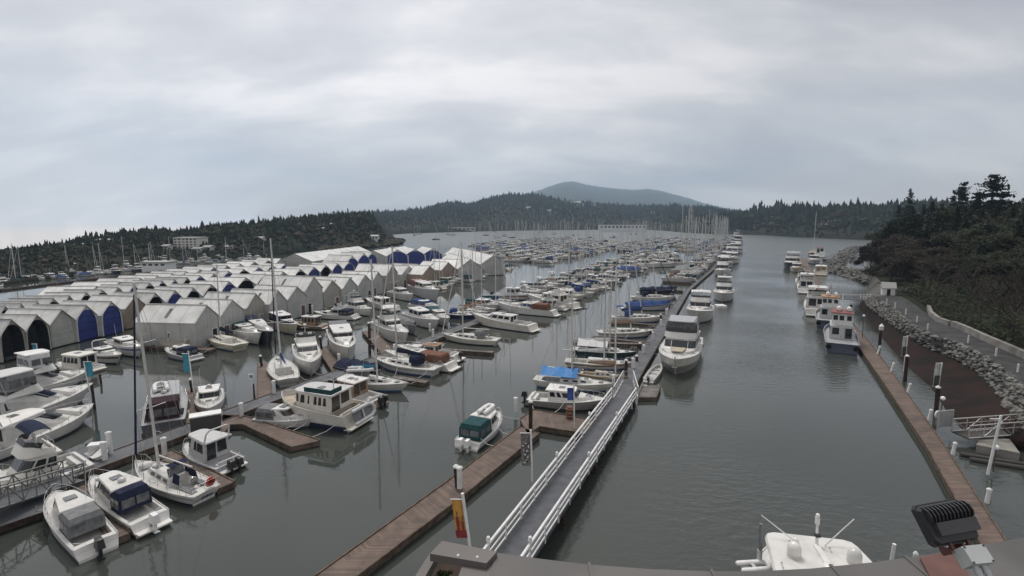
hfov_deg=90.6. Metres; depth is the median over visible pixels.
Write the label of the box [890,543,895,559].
mooring pile
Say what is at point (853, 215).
wood
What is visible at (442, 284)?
sailboat
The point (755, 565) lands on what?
dinghy
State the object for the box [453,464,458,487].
mooring pile
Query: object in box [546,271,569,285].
motor yacht
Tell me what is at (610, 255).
sailboat
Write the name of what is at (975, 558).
junction box
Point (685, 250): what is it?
sailboat
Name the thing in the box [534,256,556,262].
sedan cruiser
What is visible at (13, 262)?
sailboat
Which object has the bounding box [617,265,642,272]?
covered boat
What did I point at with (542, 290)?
sailboat
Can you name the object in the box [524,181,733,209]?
mountain
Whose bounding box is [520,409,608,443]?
floating dock
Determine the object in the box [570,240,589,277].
sailboat
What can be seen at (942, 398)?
lamp post
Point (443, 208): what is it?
wood
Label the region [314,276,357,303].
boathouse
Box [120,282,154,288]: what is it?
boathouse
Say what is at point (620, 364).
sailboat
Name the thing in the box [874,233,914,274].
brown tree
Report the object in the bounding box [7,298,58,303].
boathouse
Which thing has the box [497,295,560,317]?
motor cruiser
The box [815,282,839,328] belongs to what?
work boat
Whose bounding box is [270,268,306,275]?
boathouse
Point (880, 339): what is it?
mooring pile
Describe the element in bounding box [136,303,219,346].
boathouse
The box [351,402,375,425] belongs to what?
dinghy
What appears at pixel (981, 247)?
broadleaf tree
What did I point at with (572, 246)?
sailboat
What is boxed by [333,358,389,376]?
covered boat
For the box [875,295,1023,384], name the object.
road
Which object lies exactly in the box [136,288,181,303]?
boathouse
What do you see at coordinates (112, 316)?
door
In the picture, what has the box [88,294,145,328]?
boathouse
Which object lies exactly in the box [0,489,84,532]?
shore pier
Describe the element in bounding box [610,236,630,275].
sailboat
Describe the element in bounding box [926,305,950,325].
retaining wall
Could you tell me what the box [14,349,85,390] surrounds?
flybridge cruiser
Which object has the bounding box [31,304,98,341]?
boathouse
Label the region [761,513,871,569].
foreground yacht
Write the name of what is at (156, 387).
dinghy
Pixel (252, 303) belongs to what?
boathouse
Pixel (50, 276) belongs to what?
trawler
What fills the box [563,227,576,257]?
sailboat
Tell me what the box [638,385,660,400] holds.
square float
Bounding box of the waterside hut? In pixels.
[880,282,896,295]
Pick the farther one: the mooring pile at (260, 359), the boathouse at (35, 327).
the boathouse at (35, 327)
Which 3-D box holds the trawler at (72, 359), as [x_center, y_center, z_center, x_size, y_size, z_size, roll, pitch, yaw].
[-55.468,9.570,64.930,6.313,2.853,3.482,2,8,12]
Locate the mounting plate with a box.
[920,553,968,575]
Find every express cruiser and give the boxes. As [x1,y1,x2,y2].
[194,372,225,411]
[231,321,261,344]
[245,312,272,345]
[397,336,465,362]
[449,276,463,282]
[527,276,560,286]
[583,270,614,285]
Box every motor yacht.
[0,398,93,460]
[109,266,121,273]
[130,263,141,271]
[499,249,513,255]
[516,250,530,260]
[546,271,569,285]
[558,271,572,282]
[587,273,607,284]
[606,270,618,279]
[616,246,632,251]
[784,252,801,268]
[797,273,815,293]
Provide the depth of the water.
41.73 m
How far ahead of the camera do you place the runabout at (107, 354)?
67.94 m
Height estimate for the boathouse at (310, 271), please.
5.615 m
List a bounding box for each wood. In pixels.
[0,208,385,279]
[321,190,746,232]
[711,196,1014,236]
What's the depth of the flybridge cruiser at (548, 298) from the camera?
108.81 m
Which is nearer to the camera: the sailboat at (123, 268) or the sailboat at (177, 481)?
the sailboat at (177, 481)
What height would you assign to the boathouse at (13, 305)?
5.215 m
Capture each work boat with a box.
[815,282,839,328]
[824,294,859,355]
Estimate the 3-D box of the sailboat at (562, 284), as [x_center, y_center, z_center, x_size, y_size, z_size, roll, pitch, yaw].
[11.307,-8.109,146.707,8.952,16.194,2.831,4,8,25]
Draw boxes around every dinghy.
[84,443,107,459]
[152,381,169,392]
[346,366,373,372]
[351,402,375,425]
[477,403,494,414]
[735,559,772,570]
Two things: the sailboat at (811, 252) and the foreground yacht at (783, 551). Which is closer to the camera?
the foreground yacht at (783, 551)
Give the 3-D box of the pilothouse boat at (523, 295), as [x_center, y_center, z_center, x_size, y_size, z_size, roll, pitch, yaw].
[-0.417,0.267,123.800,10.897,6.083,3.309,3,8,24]
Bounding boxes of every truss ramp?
[0,460,84,509]
[951,413,1023,439]
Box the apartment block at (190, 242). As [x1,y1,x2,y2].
[172,237,208,248]
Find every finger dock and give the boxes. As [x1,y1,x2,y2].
[67,482,130,544]
[144,346,216,353]
[155,450,234,494]
[185,388,200,427]
[221,414,319,451]
[257,361,271,399]
[321,346,345,373]
[362,330,392,356]
[389,374,429,386]
[442,347,494,355]
[573,340,649,347]
[591,336,644,341]
[611,320,656,327]
[663,281,691,284]
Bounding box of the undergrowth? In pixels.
[896,278,1023,348]
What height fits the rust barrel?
1.160 m
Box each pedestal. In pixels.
[61,472,69,489]
[99,441,107,460]
[104,431,112,453]
[160,437,167,455]
[238,402,243,416]
[271,380,275,393]
[456,466,462,488]
[513,397,517,411]
[612,374,615,386]
[632,358,634,367]
[927,409,932,420]
[934,410,938,424]
[951,442,957,454]
[984,488,992,503]
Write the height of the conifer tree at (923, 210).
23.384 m
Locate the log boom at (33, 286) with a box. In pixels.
[0,270,162,290]
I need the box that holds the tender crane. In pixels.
[757,523,762,559]
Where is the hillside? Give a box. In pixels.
[872,262,1023,348]
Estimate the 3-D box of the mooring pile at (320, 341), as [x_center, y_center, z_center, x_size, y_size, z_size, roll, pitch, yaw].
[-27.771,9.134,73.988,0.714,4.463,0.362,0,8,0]
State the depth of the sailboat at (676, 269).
164.73 m
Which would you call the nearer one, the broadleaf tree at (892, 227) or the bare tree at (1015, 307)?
the bare tree at (1015, 307)
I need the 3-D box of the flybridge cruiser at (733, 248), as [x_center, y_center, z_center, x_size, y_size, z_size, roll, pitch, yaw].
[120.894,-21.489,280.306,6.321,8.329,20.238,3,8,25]
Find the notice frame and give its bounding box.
[936,409,953,432]
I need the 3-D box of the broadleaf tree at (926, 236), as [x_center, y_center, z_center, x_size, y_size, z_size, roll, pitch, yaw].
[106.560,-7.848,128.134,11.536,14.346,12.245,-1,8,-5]
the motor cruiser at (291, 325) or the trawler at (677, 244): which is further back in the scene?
the trawler at (677, 244)
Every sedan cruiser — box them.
[35,275,44,280]
[83,270,95,275]
[205,260,218,262]
[314,302,361,320]
[366,295,401,311]
[401,303,438,329]
[426,306,449,326]
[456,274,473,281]
[465,298,500,309]
[527,288,581,309]
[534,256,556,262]
[584,267,601,272]
[666,272,696,281]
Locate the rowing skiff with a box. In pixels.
[643,363,662,383]
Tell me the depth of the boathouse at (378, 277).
128.35 m
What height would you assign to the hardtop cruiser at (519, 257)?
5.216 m
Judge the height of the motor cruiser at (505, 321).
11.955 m
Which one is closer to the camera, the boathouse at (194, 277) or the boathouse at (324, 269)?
the boathouse at (194, 277)
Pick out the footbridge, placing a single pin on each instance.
(850, 296)
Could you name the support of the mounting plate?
attached to the rooftop building at (465, 560)
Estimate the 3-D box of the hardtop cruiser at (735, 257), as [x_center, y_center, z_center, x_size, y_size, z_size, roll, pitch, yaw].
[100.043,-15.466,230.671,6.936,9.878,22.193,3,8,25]
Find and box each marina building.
[446,227,475,231]
[598,225,645,229]
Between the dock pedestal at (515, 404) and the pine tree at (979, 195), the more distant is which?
the pine tree at (979, 195)
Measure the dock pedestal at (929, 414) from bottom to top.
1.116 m
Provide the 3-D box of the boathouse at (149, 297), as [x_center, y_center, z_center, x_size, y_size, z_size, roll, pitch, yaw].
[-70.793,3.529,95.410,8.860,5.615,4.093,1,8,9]
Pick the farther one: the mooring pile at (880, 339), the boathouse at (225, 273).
the boathouse at (225, 273)
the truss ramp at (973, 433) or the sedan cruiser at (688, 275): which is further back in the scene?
the sedan cruiser at (688, 275)
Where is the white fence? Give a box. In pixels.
[860,294,873,298]
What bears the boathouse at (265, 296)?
on the water
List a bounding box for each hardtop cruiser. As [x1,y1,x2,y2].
[88,458,172,538]
[251,403,310,430]
[468,242,480,246]
[507,251,526,260]
[530,255,551,262]
[537,251,550,255]
[556,252,567,258]
[616,258,647,266]
[623,261,648,269]
[656,259,676,266]
[726,246,739,263]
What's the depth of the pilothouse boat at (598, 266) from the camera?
190.59 m
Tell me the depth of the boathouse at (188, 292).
102.40 m
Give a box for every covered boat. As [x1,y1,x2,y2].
[48,275,69,278]
[78,273,90,276]
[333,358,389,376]
[398,315,416,334]
[476,247,490,250]
[613,267,636,272]
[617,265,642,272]
[621,300,670,310]
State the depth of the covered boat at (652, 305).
108.11 m
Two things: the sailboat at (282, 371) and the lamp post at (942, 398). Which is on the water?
the sailboat at (282, 371)
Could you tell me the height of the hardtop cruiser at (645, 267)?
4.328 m
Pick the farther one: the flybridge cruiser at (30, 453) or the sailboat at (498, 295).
the sailboat at (498, 295)
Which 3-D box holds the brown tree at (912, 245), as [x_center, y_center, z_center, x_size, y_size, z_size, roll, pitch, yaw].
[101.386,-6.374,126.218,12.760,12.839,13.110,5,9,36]
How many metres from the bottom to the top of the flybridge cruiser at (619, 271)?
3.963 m
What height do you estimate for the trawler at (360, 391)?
4.863 m
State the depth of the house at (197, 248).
260.23 m
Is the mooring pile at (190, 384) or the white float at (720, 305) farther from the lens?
the white float at (720, 305)
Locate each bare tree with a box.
[915,250,974,294]
[915,267,934,286]
[938,261,996,309]
[970,271,1023,328]
[973,268,1023,348]
[985,276,1023,341]
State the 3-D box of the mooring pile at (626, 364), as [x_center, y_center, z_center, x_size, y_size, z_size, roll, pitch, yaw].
[13.607,10.763,60.441,0.561,4.780,0.426,0,8,0]
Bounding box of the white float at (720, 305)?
[714,304,726,307]
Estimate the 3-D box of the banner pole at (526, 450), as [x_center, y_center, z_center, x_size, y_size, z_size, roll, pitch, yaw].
[1.024,11.680,35.174,0.930,3.799,0.237,0,8,0]
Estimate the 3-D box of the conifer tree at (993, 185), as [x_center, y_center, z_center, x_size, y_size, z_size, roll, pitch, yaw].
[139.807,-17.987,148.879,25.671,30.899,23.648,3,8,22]
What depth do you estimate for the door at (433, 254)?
221.62 m
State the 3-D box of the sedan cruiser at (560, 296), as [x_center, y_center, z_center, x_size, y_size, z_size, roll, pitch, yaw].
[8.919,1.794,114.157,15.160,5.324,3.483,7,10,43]
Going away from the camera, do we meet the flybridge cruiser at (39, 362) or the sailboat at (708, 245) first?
the flybridge cruiser at (39, 362)
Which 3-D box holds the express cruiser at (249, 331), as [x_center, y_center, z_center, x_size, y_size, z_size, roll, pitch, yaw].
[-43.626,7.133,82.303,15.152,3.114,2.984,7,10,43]
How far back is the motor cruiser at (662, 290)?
131.63 m
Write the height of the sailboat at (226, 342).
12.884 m
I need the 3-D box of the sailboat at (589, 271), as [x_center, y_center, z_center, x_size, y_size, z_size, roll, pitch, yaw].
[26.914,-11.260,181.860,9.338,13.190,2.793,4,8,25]
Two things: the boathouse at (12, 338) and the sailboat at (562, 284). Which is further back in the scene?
the sailboat at (562, 284)
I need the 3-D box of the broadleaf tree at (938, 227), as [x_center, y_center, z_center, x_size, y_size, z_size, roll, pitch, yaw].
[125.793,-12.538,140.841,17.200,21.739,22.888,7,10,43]
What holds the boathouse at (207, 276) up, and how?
on the water
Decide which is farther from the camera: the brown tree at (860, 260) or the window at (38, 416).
the brown tree at (860, 260)
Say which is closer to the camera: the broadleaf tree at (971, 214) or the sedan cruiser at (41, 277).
the broadleaf tree at (971, 214)
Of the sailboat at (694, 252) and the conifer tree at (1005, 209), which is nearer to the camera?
the conifer tree at (1005, 209)
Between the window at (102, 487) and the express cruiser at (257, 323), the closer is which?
the window at (102, 487)
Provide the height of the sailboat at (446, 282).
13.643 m
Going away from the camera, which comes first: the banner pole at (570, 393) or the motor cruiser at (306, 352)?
the banner pole at (570, 393)
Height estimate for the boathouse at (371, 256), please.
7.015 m
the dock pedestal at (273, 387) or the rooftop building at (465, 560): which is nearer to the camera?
the rooftop building at (465, 560)
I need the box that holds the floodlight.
[911,499,981,555]
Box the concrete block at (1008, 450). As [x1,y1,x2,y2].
[975,437,1019,460]
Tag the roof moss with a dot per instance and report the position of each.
(443, 573)
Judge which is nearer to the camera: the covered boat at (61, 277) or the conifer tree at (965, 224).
the conifer tree at (965, 224)
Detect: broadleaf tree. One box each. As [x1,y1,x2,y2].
[858,226,892,256]
[875,218,919,239]
[899,214,940,239]
[907,228,953,276]
[911,204,963,236]
[923,227,973,278]
[930,203,980,234]
[932,218,1011,274]
[951,246,1023,294]
[952,207,1007,233]
[954,200,1023,257]
[964,225,1023,272]
[979,228,1023,275]
[979,256,1023,301]
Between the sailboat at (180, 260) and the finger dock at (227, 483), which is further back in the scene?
the sailboat at (180, 260)
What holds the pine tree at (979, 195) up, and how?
on the hillside
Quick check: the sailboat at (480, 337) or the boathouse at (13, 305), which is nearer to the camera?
the sailboat at (480, 337)
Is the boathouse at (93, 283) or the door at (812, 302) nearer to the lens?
the door at (812, 302)
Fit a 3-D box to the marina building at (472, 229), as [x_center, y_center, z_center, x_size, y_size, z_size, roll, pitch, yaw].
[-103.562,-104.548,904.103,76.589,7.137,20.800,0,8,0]
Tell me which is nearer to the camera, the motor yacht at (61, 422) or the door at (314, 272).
the motor yacht at (61, 422)
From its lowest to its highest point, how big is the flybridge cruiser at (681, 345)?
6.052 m
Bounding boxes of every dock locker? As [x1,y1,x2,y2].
[86,441,101,453]
[189,409,221,431]
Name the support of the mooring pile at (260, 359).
in the water
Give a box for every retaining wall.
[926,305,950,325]
[951,321,1023,358]
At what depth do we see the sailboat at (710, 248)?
253.10 m
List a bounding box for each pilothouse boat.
[179,411,247,474]
[490,284,527,299]
[570,262,596,276]
[592,263,606,271]
[599,266,621,283]
[605,271,623,278]
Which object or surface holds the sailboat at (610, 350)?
on the water
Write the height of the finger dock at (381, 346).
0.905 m
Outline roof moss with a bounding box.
[435,569,452,575]
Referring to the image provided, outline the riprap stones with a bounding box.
[863,296,1023,429]
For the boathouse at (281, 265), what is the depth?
163.30 m
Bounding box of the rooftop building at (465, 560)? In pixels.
[415,538,1023,575]
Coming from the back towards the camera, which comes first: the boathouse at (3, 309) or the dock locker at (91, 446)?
the boathouse at (3, 309)
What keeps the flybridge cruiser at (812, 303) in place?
on the water
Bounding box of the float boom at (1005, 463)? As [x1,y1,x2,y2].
[959,452,1023,469]
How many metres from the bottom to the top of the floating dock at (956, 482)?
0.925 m
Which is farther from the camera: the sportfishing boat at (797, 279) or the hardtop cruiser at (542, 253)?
the hardtop cruiser at (542, 253)
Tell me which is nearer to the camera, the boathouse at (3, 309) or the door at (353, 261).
the boathouse at (3, 309)
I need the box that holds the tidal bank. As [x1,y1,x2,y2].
[860,300,1023,450]
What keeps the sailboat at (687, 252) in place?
on the water
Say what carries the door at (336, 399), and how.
in the trawler at (328, 412)
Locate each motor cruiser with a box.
[43,475,118,564]
[165,340,207,361]
[266,310,297,334]
[289,323,321,375]
[326,320,373,358]
[385,346,460,372]
[407,279,439,301]
[407,298,439,307]
[473,265,540,332]
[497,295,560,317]
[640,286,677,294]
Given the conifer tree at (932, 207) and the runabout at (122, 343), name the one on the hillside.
the conifer tree at (932, 207)
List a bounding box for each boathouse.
[0,301,38,307]
[0,303,24,308]
[0,305,7,313]
[0,314,51,350]
[0,319,26,361]
[5,308,76,347]
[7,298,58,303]
[24,295,72,303]
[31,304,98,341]
[39,286,96,294]
[43,292,90,299]
[61,300,123,335]
[62,289,107,295]
[71,281,120,285]
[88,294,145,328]
[96,278,142,281]
[96,286,122,294]
[100,284,137,291]
[112,291,164,303]
[118,275,158,279]
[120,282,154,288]
[132,280,166,286]
[135,273,173,276]
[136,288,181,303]
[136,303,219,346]
[144,278,178,285]
[151,271,187,274]
[154,286,201,297]
[158,277,190,283]
[166,269,201,272]
[170,275,206,280]
[171,283,219,297]
[176,297,245,335]
[182,266,215,270]
[185,273,216,280]
[189,280,236,291]
[198,265,229,269]
[201,270,231,276]
[204,291,264,320]
[208,277,254,288]
[212,263,242,268]
[218,268,250,273]
[227,261,258,265]
[230,273,263,285]
[230,288,287,322]
[234,266,263,272]
[242,260,270,264]
[250,265,274,270]
[251,271,286,274]
[254,284,307,318]
[256,258,285,262]
[259,274,322,312]
[263,263,287,267]
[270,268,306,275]
[283,246,370,265]
[286,266,320,275]
[299,264,330,275]
[312,262,342,273]
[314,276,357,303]
[317,279,340,308]
[322,254,358,268]
[324,261,354,270]
[329,273,371,298]
[340,252,369,262]
[341,270,383,295]
[350,251,377,263]
[355,263,397,292]
[371,246,404,263]
[385,247,408,263]
[394,263,418,264]
[394,265,411,286]
[400,247,425,264]
[402,264,436,284]
[417,246,442,260]
[420,261,454,279]
[432,259,459,266]
[442,253,482,280]
[445,247,478,255]
[463,251,505,274]
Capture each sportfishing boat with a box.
[686,289,713,322]
[795,269,809,285]
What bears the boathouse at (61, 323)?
on the water
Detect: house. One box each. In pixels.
[161,244,173,249]
[191,247,205,251]
[202,245,215,250]
[369,235,379,241]
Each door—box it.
[2,325,24,357]
[25,320,50,349]
[52,314,75,346]
[78,310,97,340]
[80,356,86,367]
[103,306,122,335]
[149,297,162,303]
[168,294,180,303]
[187,291,199,297]
[222,284,234,291]
[238,281,253,288]
[301,305,304,315]
[309,269,319,275]
[321,267,329,275]
[332,394,339,412]
[333,266,341,273]
[344,264,353,270]
[349,259,357,268]
[354,383,359,396]
[359,256,368,262]
[368,255,376,263]
[387,252,407,263]
[407,251,424,264]
[425,251,441,260]
[808,298,815,305]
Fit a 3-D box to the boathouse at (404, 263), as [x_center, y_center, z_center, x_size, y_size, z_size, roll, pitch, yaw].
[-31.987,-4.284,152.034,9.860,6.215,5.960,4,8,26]
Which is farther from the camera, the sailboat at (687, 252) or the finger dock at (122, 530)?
the sailboat at (687, 252)
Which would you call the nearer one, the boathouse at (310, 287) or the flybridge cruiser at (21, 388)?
the flybridge cruiser at (21, 388)
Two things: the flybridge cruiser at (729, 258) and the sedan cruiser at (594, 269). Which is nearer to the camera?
the sedan cruiser at (594, 269)
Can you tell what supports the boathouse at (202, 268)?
on the water
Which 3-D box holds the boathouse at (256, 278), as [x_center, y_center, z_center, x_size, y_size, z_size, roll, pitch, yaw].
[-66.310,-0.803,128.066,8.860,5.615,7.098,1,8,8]
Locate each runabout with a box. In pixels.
[85,338,121,363]
[103,326,141,357]
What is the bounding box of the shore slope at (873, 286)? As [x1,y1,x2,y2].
[861,261,895,300]
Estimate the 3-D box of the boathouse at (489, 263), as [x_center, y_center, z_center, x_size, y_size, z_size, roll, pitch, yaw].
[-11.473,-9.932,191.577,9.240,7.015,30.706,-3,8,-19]
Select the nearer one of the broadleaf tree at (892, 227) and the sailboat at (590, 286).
the sailboat at (590, 286)
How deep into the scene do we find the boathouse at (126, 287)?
109.24 m
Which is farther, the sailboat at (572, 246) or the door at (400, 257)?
the sailboat at (572, 246)
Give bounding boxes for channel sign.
[248,374,253,398]
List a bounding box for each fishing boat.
[454,394,519,452]
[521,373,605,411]
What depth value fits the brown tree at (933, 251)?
115.61 m
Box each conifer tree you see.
[890,205,903,221]
[903,206,916,221]
[919,201,936,219]
[919,204,926,219]
[928,210,942,231]
[944,182,972,211]
[944,206,962,231]
[944,217,970,278]
[959,173,1016,212]
[964,221,992,277]
[972,230,1006,294]
[988,221,1023,294]
[991,203,1003,222]
[1000,200,1013,212]
[1005,207,1016,219]
[1015,205,1023,230]
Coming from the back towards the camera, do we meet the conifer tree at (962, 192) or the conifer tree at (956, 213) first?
the conifer tree at (962, 192)
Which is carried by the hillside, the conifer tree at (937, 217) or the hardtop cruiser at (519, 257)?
the conifer tree at (937, 217)
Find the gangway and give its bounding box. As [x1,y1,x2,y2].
[483,371,638,557]
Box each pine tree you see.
[898,188,914,222]
[946,190,959,207]
[954,190,994,210]
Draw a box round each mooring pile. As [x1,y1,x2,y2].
[90,385,95,409]
[188,378,192,391]
[259,355,262,365]
[319,336,322,348]
[367,322,370,353]
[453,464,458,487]
[528,400,532,428]
[624,359,627,377]
[878,333,881,344]
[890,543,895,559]
[903,354,909,381]
[933,386,940,416]
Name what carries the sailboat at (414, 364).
on the water
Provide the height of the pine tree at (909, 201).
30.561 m
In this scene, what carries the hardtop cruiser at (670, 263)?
on the water
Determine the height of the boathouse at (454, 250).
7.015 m
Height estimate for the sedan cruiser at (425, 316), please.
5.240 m
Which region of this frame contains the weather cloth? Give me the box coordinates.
[304,386,341,394]
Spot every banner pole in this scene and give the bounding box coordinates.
[83,361,94,398]
[181,351,194,395]
[451,492,470,545]
[520,429,532,481]
[567,385,574,428]
[901,335,907,371]
[932,362,942,386]
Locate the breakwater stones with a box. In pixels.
[820,245,869,283]
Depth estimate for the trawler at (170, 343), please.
75.07 m
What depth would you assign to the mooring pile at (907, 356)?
60.16 m
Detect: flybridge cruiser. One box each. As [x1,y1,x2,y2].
[0,274,8,281]
[0,367,92,414]
[0,419,94,493]
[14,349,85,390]
[88,266,103,272]
[243,253,255,258]
[344,290,371,315]
[370,305,408,343]
[506,284,529,298]
[520,281,541,293]
[528,276,555,289]
[530,291,568,310]
[576,275,609,289]
[605,266,629,276]
[636,253,661,267]
[658,315,703,373]
[669,252,693,266]
[713,274,734,301]
[714,255,730,275]
[720,244,731,258]
[721,249,732,267]
[726,242,734,251]
[731,236,742,253]
[733,231,742,242]
[803,285,827,316]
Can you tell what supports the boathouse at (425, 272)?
on the water
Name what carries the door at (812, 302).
in the flybridge cruiser at (812, 303)
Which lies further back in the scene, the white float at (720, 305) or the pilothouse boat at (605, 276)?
the pilothouse boat at (605, 276)
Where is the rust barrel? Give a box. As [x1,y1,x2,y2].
[566,405,573,418]
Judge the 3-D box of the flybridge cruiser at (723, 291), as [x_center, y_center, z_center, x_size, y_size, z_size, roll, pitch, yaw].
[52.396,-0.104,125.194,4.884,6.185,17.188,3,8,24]
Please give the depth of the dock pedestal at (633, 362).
63.99 m
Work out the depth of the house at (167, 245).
256.54 m
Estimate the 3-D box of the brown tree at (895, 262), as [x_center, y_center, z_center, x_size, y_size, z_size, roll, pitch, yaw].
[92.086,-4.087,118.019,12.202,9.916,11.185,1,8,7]
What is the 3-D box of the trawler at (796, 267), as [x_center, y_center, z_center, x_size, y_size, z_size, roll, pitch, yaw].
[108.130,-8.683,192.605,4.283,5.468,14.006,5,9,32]
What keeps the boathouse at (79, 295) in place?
on the water
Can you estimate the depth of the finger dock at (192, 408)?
50.97 m
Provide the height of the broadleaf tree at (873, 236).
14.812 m
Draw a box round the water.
[0,230,1023,575]
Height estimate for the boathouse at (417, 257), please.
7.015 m
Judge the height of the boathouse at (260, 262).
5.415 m
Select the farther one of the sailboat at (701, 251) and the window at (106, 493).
the sailboat at (701, 251)
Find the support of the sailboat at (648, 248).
on the water
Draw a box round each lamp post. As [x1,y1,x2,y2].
[940,396,945,410]
[992,445,999,471]
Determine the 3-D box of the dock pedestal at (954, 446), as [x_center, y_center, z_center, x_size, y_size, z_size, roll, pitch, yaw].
[35.263,12.778,40.409,0.394,1.072,0.297,0,8,0]
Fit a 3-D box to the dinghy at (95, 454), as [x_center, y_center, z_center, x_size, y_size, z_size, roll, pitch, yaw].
[-32.831,12.916,40.086,2.622,0.964,1.082,5,9,33]
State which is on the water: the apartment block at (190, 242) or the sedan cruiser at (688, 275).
the sedan cruiser at (688, 275)
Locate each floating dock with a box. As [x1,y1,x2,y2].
[47,287,406,371]
[59,254,650,479]
[313,426,539,575]
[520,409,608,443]
[593,243,730,419]
[800,258,1006,544]
[822,250,842,260]
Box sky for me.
[0,0,1023,248]
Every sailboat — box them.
[8,244,24,277]
[11,246,34,276]
[96,245,104,274]
[119,237,128,270]
[129,282,220,506]
[177,236,187,262]
[192,244,200,262]
[205,264,248,351]
[264,238,305,386]
[332,260,415,391]
[373,246,442,377]
[429,245,449,287]
[433,243,454,285]
[442,242,500,345]
[443,250,478,319]
[457,242,488,313]
[464,242,496,312]
[470,231,488,276]
[480,235,511,301]
[487,253,517,301]
[496,227,510,257]
[503,222,523,261]
[511,220,523,246]
[515,231,546,293]
[533,290,613,391]
[535,223,549,250]
[541,232,564,286]
[545,245,577,301]
[550,229,577,281]
[553,239,594,297]
[556,239,580,280]
[561,279,631,370]
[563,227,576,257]
[569,238,599,291]
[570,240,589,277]
[572,222,584,256]
[573,229,604,290]
[573,281,637,358]
[574,245,598,273]
[577,267,627,381]
[582,244,597,272]
[584,232,603,270]
[585,227,608,270]
[592,229,613,267]
[592,244,612,279]
[596,253,655,337]
[600,239,624,278]
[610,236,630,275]
[611,246,664,322]
[626,230,643,269]
[630,239,674,300]
[640,225,656,252]
[661,208,693,281]
[666,216,696,277]
[669,216,698,277]
[670,203,699,274]
[673,210,701,275]
[679,228,695,251]
[681,222,705,270]
[685,218,703,273]
[686,221,710,264]
[688,224,706,271]
[691,216,711,263]
[693,225,707,270]
[695,215,715,259]
[697,219,710,265]
[700,215,712,262]
[705,222,717,257]
[706,216,718,255]
[808,212,816,254]
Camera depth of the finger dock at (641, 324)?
91.94 m
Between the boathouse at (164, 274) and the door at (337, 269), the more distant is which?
the door at (337, 269)
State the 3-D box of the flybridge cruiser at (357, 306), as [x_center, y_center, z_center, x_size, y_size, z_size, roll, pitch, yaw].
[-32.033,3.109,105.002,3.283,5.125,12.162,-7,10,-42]
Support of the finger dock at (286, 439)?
on the water
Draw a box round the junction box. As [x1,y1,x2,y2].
[952,544,994,575]
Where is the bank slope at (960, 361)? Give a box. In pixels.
[903,326,1020,407]
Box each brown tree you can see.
[851,246,879,275]
[859,250,911,280]
[860,239,899,274]
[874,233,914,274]
[874,249,932,283]
[889,236,947,278]
[896,246,952,283]
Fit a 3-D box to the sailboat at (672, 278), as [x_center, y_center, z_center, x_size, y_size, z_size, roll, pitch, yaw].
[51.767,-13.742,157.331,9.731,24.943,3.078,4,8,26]
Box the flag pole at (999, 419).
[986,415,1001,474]
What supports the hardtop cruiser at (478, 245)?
on the water
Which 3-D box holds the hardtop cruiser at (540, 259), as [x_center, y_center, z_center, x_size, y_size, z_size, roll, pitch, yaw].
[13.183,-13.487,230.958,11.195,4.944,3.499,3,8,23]
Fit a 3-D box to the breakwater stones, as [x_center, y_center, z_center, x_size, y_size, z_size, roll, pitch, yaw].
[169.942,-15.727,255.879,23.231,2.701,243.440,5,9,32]
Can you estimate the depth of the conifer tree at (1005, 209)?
143.81 m
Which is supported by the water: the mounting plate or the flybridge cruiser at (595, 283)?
the flybridge cruiser at (595, 283)
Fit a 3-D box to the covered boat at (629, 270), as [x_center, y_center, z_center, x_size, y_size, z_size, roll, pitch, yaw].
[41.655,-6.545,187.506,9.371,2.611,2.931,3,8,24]
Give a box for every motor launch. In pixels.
[386,287,412,301]
[814,265,827,275]
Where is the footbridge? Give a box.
[831,294,862,299]
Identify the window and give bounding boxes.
[31,416,56,419]
[32,458,46,471]
[47,456,56,466]
[54,503,58,520]
[88,354,94,361]
[99,483,104,493]
[104,488,108,498]
[341,390,348,403]
[360,381,365,390]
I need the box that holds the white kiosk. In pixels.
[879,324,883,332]
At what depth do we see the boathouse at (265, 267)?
157.32 m
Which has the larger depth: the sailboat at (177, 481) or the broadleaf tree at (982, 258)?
the broadleaf tree at (982, 258)
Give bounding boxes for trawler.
[46,271,56,278]
[56,351,106,372]
[140,372,190,437]
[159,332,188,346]
[261,366,373,436]
[293,315,327,329]
[326,363,388,408]
[428,274,447,289]
[440,272,457,283]
[558,283,584,299]
[570,281,598,293]
[596,258,615,266]
[671,241,683,246]
[790,262,802,271]
[808,251,819,263]
[815,242,825,256]
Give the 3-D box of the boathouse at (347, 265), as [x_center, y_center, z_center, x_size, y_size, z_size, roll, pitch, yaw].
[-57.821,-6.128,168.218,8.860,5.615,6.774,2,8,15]
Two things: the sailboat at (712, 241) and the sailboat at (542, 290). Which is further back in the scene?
the sailboat at (712, 241)
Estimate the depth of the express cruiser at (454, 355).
69.96 m
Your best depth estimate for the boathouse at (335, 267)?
160.55 m
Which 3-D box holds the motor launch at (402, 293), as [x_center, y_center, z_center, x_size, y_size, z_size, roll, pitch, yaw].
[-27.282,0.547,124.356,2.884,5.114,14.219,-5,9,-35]

